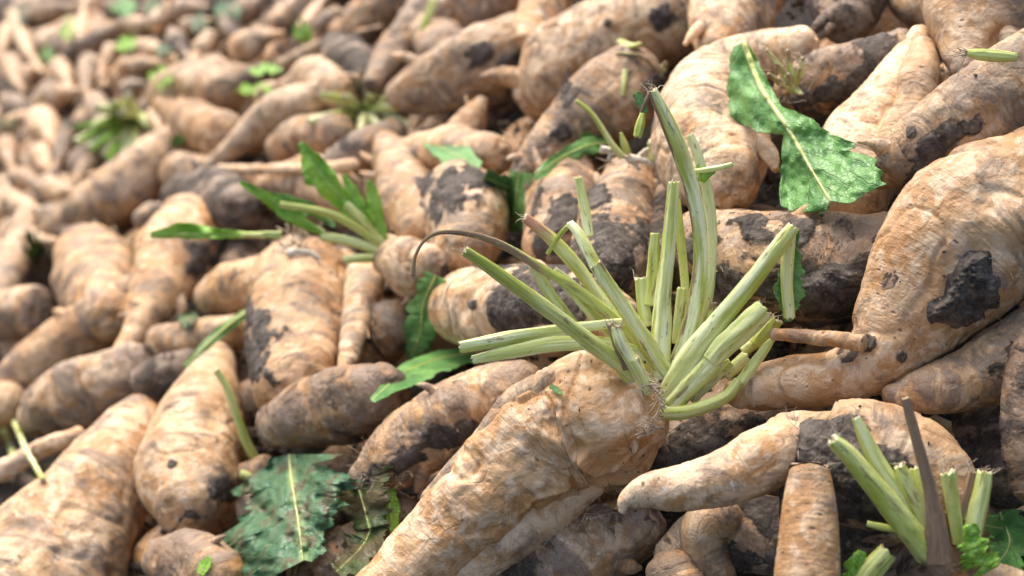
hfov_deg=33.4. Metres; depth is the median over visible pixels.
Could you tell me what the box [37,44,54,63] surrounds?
beet leaf
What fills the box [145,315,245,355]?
beet root
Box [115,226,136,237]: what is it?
beet root
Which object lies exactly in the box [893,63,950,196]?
beet root
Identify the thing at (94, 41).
beet root
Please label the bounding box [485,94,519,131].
beet root
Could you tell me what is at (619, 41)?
loose stalk
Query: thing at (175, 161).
beet root
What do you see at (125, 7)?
beet leaf
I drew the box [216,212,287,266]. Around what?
beet root
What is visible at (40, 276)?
beet root
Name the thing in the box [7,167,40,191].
beet root
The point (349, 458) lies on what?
beet root
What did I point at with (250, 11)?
beet root
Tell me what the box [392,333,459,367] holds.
beet root
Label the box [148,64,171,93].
beet leaf
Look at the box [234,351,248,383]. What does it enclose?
beet root
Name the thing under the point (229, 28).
beet root
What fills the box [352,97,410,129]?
beet root
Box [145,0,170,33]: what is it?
beet root
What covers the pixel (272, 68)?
beet leaf
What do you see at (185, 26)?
beet root
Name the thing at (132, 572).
beet root
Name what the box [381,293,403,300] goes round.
beet root
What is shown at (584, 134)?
beet leaf
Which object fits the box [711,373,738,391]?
beet root
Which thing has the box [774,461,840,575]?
beet root
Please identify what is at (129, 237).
beet root
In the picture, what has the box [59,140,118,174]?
beet root
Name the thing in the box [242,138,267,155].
beet root
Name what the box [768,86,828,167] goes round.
beet root
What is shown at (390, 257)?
beet root
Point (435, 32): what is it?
beet root
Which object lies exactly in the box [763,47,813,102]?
torn leaf cluster
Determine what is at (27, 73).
beet root
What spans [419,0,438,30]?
loose stalk
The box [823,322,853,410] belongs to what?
beet root
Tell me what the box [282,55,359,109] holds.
beet root
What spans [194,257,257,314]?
beet root
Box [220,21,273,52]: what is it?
beet root
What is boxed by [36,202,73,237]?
beet root
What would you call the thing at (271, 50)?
beet root
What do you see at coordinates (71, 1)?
beet root
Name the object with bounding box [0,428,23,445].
beet root
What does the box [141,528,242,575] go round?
beet root
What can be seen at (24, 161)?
beet root
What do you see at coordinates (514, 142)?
beet root
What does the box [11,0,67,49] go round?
beet root
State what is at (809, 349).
beet root
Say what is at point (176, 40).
beet root
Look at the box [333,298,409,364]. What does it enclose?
beet root
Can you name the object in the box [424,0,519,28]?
beet root
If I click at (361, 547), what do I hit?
beet leaf
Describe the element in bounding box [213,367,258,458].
loose stalk
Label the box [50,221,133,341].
beet root
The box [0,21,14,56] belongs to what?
beet root
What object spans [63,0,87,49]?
beet root
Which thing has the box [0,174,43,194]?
beet root
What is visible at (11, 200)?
beet root
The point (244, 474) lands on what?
loose stalk
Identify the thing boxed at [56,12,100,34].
beet root
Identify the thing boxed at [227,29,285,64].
beet root
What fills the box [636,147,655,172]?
beet root
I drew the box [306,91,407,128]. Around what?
leaf tuft
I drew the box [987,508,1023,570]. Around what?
beet leaf
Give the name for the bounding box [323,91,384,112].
beet root
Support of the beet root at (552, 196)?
on the beet root at (507, 261)
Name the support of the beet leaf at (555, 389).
on the beet root at (560, 476)
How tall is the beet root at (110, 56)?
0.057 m
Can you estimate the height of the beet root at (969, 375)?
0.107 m
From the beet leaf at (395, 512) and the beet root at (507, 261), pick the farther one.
the beet root at (507, 261)
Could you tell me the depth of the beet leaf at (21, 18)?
5.11 m
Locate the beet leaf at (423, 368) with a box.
[370,348,474,402]
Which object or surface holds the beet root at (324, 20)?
on the beet root at (289, 61)
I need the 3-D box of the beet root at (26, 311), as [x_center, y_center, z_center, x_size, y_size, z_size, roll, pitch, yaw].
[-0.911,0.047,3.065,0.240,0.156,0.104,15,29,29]
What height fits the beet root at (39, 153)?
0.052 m
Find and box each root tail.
[0,426,83,482]
[217,158,359,175]
[770,328,867,351]
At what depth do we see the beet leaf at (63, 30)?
4.60 m
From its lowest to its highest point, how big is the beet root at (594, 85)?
0.173 m
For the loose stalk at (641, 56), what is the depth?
2.27 m
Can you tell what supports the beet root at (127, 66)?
on the beet root at (143, 76)
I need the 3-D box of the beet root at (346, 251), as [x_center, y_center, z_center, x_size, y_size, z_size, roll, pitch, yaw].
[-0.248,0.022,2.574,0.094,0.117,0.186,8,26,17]
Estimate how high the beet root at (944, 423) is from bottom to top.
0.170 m
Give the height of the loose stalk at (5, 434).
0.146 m
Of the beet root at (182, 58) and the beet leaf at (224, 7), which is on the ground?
the beet root at (182, 58)
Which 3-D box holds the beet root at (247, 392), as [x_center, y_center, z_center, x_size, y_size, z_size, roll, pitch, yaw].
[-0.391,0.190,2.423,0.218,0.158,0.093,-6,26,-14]
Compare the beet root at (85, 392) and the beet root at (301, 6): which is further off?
the beet root at (301, 6)
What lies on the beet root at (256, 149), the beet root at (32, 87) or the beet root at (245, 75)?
the beet root at (245, 75)
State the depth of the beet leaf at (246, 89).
3.24 m
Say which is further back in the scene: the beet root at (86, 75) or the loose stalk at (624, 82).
the beet root at (86, 75)
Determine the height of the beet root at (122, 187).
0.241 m
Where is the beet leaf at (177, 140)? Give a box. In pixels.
[170,133,183,147]
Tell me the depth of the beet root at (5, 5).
5.57 m
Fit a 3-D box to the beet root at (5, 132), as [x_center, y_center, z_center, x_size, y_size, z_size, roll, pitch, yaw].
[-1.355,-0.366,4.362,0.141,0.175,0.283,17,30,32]
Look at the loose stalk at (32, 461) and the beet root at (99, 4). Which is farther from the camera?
the beet root at (99, 4)
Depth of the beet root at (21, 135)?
4.11 m
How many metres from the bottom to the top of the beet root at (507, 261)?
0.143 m
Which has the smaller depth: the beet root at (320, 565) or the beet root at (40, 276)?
the beet root at (320, 565)
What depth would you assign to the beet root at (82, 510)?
2.18 m
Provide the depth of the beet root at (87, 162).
3.52 m
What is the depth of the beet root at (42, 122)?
3.94 m
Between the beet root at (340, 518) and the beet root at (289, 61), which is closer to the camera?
the beet root at (340, 518)
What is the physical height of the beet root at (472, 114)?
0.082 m
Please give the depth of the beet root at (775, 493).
1.87 m
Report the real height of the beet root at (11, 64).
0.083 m
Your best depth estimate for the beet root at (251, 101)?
3.49 m
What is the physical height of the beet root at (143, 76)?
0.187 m
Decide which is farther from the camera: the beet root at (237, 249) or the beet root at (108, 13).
the beet root at (108, 13)
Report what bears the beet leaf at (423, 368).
on the beet root at (466, 303)
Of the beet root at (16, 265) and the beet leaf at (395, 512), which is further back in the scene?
the beet root at (16, 265)
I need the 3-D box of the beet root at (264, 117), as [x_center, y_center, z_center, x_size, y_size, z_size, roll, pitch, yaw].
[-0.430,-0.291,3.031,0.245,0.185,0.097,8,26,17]
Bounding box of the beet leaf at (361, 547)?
[329,516,390,575]
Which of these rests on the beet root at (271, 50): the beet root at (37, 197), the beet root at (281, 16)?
the beet root at (281, 16)
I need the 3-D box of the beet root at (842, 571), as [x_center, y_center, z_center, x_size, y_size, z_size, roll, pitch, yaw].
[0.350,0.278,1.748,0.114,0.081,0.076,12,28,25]
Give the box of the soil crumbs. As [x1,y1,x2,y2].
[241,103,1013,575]
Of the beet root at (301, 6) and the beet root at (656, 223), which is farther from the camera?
the beet root at (301, 6)
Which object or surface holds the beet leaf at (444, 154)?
on the beet root at (492, 151)
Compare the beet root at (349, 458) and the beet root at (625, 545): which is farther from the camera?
the beet root at (349, 458)
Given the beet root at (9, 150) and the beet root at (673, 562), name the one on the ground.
the beet root at (673, 562)
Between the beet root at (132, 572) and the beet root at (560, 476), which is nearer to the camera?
the beet root at (560, 476)
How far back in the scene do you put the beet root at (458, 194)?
2.21 m
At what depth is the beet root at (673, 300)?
2.10 m
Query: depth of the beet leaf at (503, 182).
2.25 m
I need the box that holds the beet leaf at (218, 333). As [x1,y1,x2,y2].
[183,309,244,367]
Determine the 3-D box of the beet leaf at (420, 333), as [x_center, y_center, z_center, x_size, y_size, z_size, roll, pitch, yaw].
[-0.109,0.041,2.170,0.010,0.149,0.100,-19,31,-35]
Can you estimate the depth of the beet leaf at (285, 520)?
1.96 m
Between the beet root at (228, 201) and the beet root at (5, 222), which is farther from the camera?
the beet root at (5, 222)
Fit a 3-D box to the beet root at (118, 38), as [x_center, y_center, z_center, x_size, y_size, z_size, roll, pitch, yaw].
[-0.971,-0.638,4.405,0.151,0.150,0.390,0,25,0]
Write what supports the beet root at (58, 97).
on the beet root at (75, 105)
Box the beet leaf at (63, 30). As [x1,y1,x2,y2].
[59,13,74,42]
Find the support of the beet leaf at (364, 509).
on the beet root at (340, 518)
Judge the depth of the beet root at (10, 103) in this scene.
4.29 m
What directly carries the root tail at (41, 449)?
on the beet root at (11, 487)
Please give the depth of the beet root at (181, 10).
4.01 m
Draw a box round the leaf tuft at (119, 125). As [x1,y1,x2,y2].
[72,91,152,160]
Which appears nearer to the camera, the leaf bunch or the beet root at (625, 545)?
the leaf bunch
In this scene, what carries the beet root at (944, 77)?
on the beet root at (903, 79)
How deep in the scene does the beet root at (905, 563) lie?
1.67 m
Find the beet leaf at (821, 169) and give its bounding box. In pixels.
[726,39,886,212]
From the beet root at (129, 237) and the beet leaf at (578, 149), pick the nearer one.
the beet leaf at (578, 149)
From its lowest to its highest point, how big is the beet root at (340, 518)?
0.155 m
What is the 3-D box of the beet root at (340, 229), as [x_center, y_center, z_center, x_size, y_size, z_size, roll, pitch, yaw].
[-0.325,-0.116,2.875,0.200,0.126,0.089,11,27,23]
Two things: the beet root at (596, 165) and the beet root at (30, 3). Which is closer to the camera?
the beet root at (596, 165)
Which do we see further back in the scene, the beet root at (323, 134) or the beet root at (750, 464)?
the beet root at (323, 134)
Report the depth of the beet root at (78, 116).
3.88 m
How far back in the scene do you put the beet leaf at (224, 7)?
3.80 m
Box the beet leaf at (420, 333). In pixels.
[403,271,445,359]
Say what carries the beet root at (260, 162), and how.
on the ground
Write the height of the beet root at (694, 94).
0.192 m
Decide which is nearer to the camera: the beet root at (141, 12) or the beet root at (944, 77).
the beet root at (944, 77)
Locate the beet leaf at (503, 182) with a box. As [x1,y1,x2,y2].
[483,169,511,193]
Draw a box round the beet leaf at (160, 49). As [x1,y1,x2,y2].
[156,38,171,57]
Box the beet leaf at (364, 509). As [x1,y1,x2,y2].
[335,461,393,530]
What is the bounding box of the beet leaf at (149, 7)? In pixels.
[143,0,163,14]
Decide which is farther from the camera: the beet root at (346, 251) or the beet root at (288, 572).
the beet root at (346, 251)
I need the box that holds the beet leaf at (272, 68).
[249,61,281,75]
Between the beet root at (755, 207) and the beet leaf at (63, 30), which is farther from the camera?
the beet leaf at (63, 30)
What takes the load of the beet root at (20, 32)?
on the beet root at (30, 3)
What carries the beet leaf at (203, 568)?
on the beet root at (183, 552)
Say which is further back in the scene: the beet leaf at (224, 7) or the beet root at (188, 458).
the beet leaf at (224, 7)
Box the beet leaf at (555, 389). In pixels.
[549,384,562,394]
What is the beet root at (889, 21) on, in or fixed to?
on the beet root at (776, 140)
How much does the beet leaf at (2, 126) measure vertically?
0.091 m
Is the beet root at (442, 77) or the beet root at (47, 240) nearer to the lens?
the beet root at (442, 77)
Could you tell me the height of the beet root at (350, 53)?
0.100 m
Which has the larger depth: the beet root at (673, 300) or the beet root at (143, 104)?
the beet root at (143, 104)
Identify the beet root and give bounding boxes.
[0,0,14,24]
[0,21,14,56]
[0,51,26,94]
[0,60,31,94]
[0,92,32,114]
[0,108,12,171]
[0,117,76,166]
[0,135,18,170]
[0,169,35,184]
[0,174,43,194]
[0,189,21,223]
[0,189,39,215]
[0,203,38,288]
[0,215,12,238]
[0,274,130,389]
[0,285,57,341]
[0,337,26,357]
[0,381,25,429]
[0,392,160,575]
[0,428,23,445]
[0,472,36,505]
[2,138,45,174]
[4,7,44,74]
[4,110,27,133]
[5,223,57,246]
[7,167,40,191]
[8,61,46,92]
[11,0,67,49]
[14,53,62,99]
[15,12,77,61]
[16,342,157,458]
[18,64,37,84]
[21,172,71,205]
[23,1,95,27]
[24,105,60,147]
[27,141,51,173]
[28,246,54,288]
[29,51,100,105]
[33,82,82,113]
[36,10,96,63]
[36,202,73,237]
[37,125,180,236]
[40,176,72,201]
[49,119,77,201]
[50,33,63,57]
[50,57,74,84]
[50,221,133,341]
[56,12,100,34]
[56,147,102,202]
[58,85,114,146]
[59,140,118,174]
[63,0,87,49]
[63,15,147,65]
[68,0,75,15]
[71,106,87,137]
[73,73,107,90]
[74,0,94,12]
[76,52,98,99]
[83,91,107,120]
[87,19,127,51]
[90,13,108,21]
[93,0,106,12]
[97,42,121,81]
[102,0,145,19]
[107,36,225,96]
[108,5,141,72]
[109,200,160,230]
[113,192,221,346]
[114,15,148,37]
[114,66,159,102]
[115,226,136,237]
[116,55,172,76]
[119,78,146,97]
[123,35,164,56]
[123,228,139,249]
[126,0,200,53]
[127,537,142,575]
[130,348,195,400]
[132,201,161,229]
[132,497,238,575]
[133,342,244,532]
[134,38,178,61]
[136,0,172,15]
[136,50,228,113]
[139,126,152,137]
[139,511,155,536]
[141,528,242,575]
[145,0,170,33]
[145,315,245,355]
[146,30,222,90]
[146,58,249,112]
[146,107,163,130]
[152,94,244,157]
[159,149,254,185]
[160,159,263,231]
[164,26,190,58]
[166,308,205,322]
[171,0,210,22]
[178,16,214,38]
[188,0,235,40]
[190,29,220,58]
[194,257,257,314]
[199,54,248,71]
[202,81,328,166]
[216,13,242,39]
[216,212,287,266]
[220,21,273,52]
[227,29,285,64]
[229,0,264,26]
[234,5,340,93]
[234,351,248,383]
[235,0,275,20]
[235,465,383,534]
[237,454,270,485]
[238,63,286,86]
[238,426,281,523]
[239,141,452,306]
[239,378,258,427]
[241,93,256,116]
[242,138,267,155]
[244,235,347,408]
[251,160,268,215]
[253,154,362,212]
[254,77,283,100]
[255,362,410,447]
[260,0,352,20]
[265,112,354,162]
[267,0,296,29]
[274,196,364,240]
[275,25,382,70]
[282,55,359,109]
[284,0,342,35]
[286,567,291,575]
[290,493,419,575]
[293,0,329,41]
[310,9,337,41]
[317,440,366,473]
[319,32,387,102]
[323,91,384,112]
[323,118,408,178]
[327,0,407,44]
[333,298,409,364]
[335,227,390,253]
[337,262,385,365]
[340,360,539,504]
[341,248,354,254]
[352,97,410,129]
[356,79,805,575]
[359,131,431,241]
[360,178,375,204]
[362,0,426,93]
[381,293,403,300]
[385,12,521,129]
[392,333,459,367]
[396,7,463,56]
[396,123,512,173]
[406,112,451,134]
[418,471,439,499]
[419,159,509,271]
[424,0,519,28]
[428,259,637,356]
[447,94,487,130]
[475,351,576,369]
[479,0,693,119]
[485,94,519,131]
[494,258,524,264]
[498,505,667,575]
[499,116,538,175]
[506,44,667,175]
[509,0,573,49]
[522,146,594,264]
[570,155,657,302]
[590,155,613,174]
[595,484,627,501]
[617,398,988,546]
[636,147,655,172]
[645,549,704,575]
[646,292,676,370]
[648,168,691,291]
[648,386,825,471]
[651,25,819,209]
[653,495,902,575]
[664,48,694,82]
[671,204,774,337]
[674,204,887,328]
[683,0,786,50]
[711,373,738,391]
[712,295,794,357]
[723,126,1023,410]
[766,490,778,496]
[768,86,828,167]
[774,28,908,117]
[774,203,889,210]
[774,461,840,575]
[787,325,841,354]
[806,0,886,43]
[819,1,911,48]
[823,24,940,214]
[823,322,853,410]
[840,552,888,575]
[857,28,1023,189]
[880,305,1023,413]
[883,543,962,575]
[887,0,925,26]
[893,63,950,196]
[918,0,1023,74]
[930,415,1014,554]
[939,73,951,84]
[951,405,1023,508]
[952,562,1023,575]
[999,335,1023,502]
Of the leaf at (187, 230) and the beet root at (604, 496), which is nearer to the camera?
the beet root at (604, 496)
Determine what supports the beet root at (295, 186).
on the beet root at (237, 249)
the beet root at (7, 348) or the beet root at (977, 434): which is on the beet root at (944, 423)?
the beet root at (977, 434)
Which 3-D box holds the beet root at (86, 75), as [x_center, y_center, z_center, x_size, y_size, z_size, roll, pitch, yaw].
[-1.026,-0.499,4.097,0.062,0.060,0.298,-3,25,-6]
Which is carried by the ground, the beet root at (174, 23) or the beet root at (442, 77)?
the beet root at (442, 77)
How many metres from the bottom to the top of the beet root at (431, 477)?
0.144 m
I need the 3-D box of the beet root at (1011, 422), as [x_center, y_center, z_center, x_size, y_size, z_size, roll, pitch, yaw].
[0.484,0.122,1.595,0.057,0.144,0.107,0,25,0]
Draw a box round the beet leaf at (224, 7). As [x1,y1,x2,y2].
[214,0,240,19]
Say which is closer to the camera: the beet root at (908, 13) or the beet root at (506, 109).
the beet root at (908, 13)
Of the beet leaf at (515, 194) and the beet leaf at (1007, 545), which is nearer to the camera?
the beet leaf at (1007, 545)
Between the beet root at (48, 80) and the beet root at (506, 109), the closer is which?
the beet root at (506, 109)
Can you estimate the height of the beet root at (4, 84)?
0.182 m
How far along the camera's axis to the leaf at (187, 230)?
2.29 m
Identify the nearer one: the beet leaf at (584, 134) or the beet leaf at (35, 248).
the beet leaf at (584, 134)
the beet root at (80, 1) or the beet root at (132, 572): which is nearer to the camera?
the beet root at (132, 572)
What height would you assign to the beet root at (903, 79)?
0.194 m
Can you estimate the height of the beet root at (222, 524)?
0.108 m
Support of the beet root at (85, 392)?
on the ground
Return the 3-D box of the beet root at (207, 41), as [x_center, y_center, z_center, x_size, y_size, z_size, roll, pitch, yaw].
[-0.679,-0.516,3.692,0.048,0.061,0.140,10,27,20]
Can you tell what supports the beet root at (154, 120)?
on the beet root at (201, 127)
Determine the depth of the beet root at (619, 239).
1.96 m
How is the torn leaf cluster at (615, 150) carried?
on the beet root at (619, 239)
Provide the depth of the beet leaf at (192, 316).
2.58 m
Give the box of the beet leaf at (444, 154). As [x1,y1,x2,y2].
[424,140,482,168]
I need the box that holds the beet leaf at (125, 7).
[110,0,136,17]
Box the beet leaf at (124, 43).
[114,35,136,52]
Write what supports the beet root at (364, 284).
on the beet root at (385, 342)
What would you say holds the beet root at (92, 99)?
on the beet root at (78, 116)
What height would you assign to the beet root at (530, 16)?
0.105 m
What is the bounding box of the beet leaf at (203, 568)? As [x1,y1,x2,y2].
[197,556,211,575]
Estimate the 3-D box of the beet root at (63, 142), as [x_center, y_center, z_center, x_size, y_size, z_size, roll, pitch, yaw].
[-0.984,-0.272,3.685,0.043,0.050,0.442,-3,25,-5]
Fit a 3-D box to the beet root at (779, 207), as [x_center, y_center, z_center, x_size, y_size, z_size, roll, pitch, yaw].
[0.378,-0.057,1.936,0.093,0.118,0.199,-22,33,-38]
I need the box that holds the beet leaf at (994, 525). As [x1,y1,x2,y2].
[983,513,1023,536]
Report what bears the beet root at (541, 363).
on the ground
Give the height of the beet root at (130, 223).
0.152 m
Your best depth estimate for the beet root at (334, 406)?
2.03 m
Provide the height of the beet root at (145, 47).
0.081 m
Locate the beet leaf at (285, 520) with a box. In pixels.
[222,454,362,575]
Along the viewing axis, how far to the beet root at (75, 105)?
4.15 m
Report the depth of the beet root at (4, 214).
3.75 m
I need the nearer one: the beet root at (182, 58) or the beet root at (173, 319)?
the beet root at (173, 319)
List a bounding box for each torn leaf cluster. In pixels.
[575,99,654,172]
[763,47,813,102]
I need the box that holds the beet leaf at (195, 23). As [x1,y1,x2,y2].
[191,11,207,32]
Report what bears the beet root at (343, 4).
on the ground
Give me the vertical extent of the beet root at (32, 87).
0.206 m
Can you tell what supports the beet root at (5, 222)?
on the ground
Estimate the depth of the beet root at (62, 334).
2.75 m
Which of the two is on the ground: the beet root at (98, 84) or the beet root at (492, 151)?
the beet root at (98, 84)
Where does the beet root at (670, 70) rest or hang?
on the beet root at (559, 50)
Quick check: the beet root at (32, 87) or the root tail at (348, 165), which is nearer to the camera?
the root tail at (348, 165)
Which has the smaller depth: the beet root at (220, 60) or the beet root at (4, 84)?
the beet root at (220, 60)
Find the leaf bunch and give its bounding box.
[819,396,1001,575]
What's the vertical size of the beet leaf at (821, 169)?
0.121 m
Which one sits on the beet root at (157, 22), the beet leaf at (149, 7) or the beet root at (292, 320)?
the beet leaf at (149, 7)
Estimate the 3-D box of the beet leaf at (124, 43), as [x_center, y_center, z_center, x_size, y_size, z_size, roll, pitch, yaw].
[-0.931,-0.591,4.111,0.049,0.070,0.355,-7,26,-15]
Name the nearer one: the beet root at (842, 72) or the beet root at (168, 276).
the beet root at (842, 72)
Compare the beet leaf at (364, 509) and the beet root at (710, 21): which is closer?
the beet leaf at (364, 509)
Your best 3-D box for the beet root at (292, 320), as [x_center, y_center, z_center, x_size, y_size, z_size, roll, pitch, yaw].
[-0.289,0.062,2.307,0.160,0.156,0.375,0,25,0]
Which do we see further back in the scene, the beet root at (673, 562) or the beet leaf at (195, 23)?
the beet leaf at (195, 23)
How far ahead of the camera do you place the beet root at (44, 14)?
4.93 m
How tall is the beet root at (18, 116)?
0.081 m
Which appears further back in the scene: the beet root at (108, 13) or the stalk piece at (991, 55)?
the beet root at (108, 13)
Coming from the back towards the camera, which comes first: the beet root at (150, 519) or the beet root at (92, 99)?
the beet root at (92, 99)
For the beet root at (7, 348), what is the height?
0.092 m
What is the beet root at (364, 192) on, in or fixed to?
on the ground
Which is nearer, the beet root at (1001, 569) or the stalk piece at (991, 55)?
the beet root at (1001, 569)
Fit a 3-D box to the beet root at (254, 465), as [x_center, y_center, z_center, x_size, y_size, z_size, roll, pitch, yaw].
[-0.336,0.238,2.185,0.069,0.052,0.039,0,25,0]
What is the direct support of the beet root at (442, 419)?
on the beet root at (320, 565)
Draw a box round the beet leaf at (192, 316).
[177,307,197,328]
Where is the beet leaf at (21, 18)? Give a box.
[14,0,29,25]
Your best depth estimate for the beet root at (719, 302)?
1.88 m
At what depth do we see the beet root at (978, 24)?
1.87 m
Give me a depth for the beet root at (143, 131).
3.60 m
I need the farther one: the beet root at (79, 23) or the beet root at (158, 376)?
the beet root at (79, 23)
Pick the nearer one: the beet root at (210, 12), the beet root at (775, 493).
the beet root at (775, 493)
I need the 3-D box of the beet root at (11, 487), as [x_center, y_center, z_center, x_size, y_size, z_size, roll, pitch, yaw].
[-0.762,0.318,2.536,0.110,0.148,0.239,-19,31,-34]
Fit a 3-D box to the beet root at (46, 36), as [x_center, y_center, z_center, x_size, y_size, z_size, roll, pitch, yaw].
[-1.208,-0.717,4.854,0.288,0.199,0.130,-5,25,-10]
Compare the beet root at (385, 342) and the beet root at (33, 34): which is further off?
the beet root at (33, 34)
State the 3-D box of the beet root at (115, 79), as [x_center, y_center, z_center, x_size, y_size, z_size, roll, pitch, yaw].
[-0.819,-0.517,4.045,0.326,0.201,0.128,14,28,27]
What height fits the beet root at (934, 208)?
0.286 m
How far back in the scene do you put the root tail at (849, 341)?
1.67 m
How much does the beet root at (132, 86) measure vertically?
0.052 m
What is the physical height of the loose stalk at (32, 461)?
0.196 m
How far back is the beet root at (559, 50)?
2.43 m
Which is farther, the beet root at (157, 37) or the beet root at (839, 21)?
the beet root at (157, 37)
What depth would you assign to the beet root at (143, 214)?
3.05 m
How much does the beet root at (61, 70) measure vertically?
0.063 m
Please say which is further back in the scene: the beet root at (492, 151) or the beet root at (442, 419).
the beet root at (492, 151)
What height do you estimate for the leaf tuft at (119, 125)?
0.146 m
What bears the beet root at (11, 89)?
on the ground
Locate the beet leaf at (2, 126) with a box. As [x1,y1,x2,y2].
[0,115,14,131]
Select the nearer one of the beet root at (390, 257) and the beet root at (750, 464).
the beet root at (750, 464)
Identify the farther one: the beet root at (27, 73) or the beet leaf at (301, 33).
the beet root at (27, 73)
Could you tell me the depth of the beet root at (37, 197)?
3.66 m
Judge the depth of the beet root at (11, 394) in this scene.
2.71 m
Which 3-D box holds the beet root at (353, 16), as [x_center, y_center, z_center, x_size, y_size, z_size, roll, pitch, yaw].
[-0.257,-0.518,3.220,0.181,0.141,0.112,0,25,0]
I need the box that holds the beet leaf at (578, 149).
[532,136,609,180]
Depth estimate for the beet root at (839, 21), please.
2.08 m
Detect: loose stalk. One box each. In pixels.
[0,428,18,474]
[12,419,45,482]
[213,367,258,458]
[239,469,250,479]
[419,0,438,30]
[616,38,641,48]
[616,51,660,74]
[621,69,627,95]
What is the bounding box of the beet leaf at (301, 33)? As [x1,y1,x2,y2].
[292,13,312,44]
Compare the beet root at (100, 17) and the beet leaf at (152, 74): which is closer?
the beet leaf at (152, 74)
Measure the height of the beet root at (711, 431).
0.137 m
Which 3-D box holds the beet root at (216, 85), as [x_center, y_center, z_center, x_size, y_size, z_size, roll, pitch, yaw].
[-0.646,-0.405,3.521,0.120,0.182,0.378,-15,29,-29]
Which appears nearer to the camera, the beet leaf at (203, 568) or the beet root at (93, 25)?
the beet leaf at (203, 568)
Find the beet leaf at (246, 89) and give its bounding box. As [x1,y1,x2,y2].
[236,82,271,98]
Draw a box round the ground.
[0,0,975,575]
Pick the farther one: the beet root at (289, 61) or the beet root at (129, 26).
the beet root at (129, 26)
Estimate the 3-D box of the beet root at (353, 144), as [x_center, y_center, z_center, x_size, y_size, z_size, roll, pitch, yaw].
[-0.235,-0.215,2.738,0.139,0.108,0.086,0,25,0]
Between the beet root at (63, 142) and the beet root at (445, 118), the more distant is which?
the beet root at (63, 142)
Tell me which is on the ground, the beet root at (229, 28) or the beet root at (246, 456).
the beet root at (246, 456)
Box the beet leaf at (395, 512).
[384,489,400,533]
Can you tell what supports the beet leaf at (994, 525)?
on the beet root
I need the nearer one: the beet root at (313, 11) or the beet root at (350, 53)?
the beet root at (350, 53)
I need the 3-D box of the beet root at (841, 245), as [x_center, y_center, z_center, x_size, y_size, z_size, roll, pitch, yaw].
[0.293,-0.023,1.814,0.306,0.159,0.151,12,28,24]
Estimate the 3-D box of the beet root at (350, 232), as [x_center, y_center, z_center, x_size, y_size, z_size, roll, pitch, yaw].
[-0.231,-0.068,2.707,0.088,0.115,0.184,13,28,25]
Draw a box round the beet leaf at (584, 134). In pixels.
[579,132,601,155]
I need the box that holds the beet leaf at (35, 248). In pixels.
[20,227,46,267]
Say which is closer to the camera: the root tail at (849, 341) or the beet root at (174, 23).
the root tail at (849, 341)
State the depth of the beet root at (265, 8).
3.85 m
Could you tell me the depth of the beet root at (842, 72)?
1.98 m
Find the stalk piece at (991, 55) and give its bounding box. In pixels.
[943,41,1017,82]
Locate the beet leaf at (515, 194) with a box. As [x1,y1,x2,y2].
[506,170,533,232]
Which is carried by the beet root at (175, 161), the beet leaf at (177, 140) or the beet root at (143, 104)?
the beet leaf at (177, 140)
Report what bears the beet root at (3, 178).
on the ground
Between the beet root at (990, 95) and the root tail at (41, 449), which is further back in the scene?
the root tail at (41, 449)
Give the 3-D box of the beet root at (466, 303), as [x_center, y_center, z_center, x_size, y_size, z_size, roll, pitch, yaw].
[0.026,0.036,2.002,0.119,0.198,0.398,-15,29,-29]
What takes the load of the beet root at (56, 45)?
on the ground
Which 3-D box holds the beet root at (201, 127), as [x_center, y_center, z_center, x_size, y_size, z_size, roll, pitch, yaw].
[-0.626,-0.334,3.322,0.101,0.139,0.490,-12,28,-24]

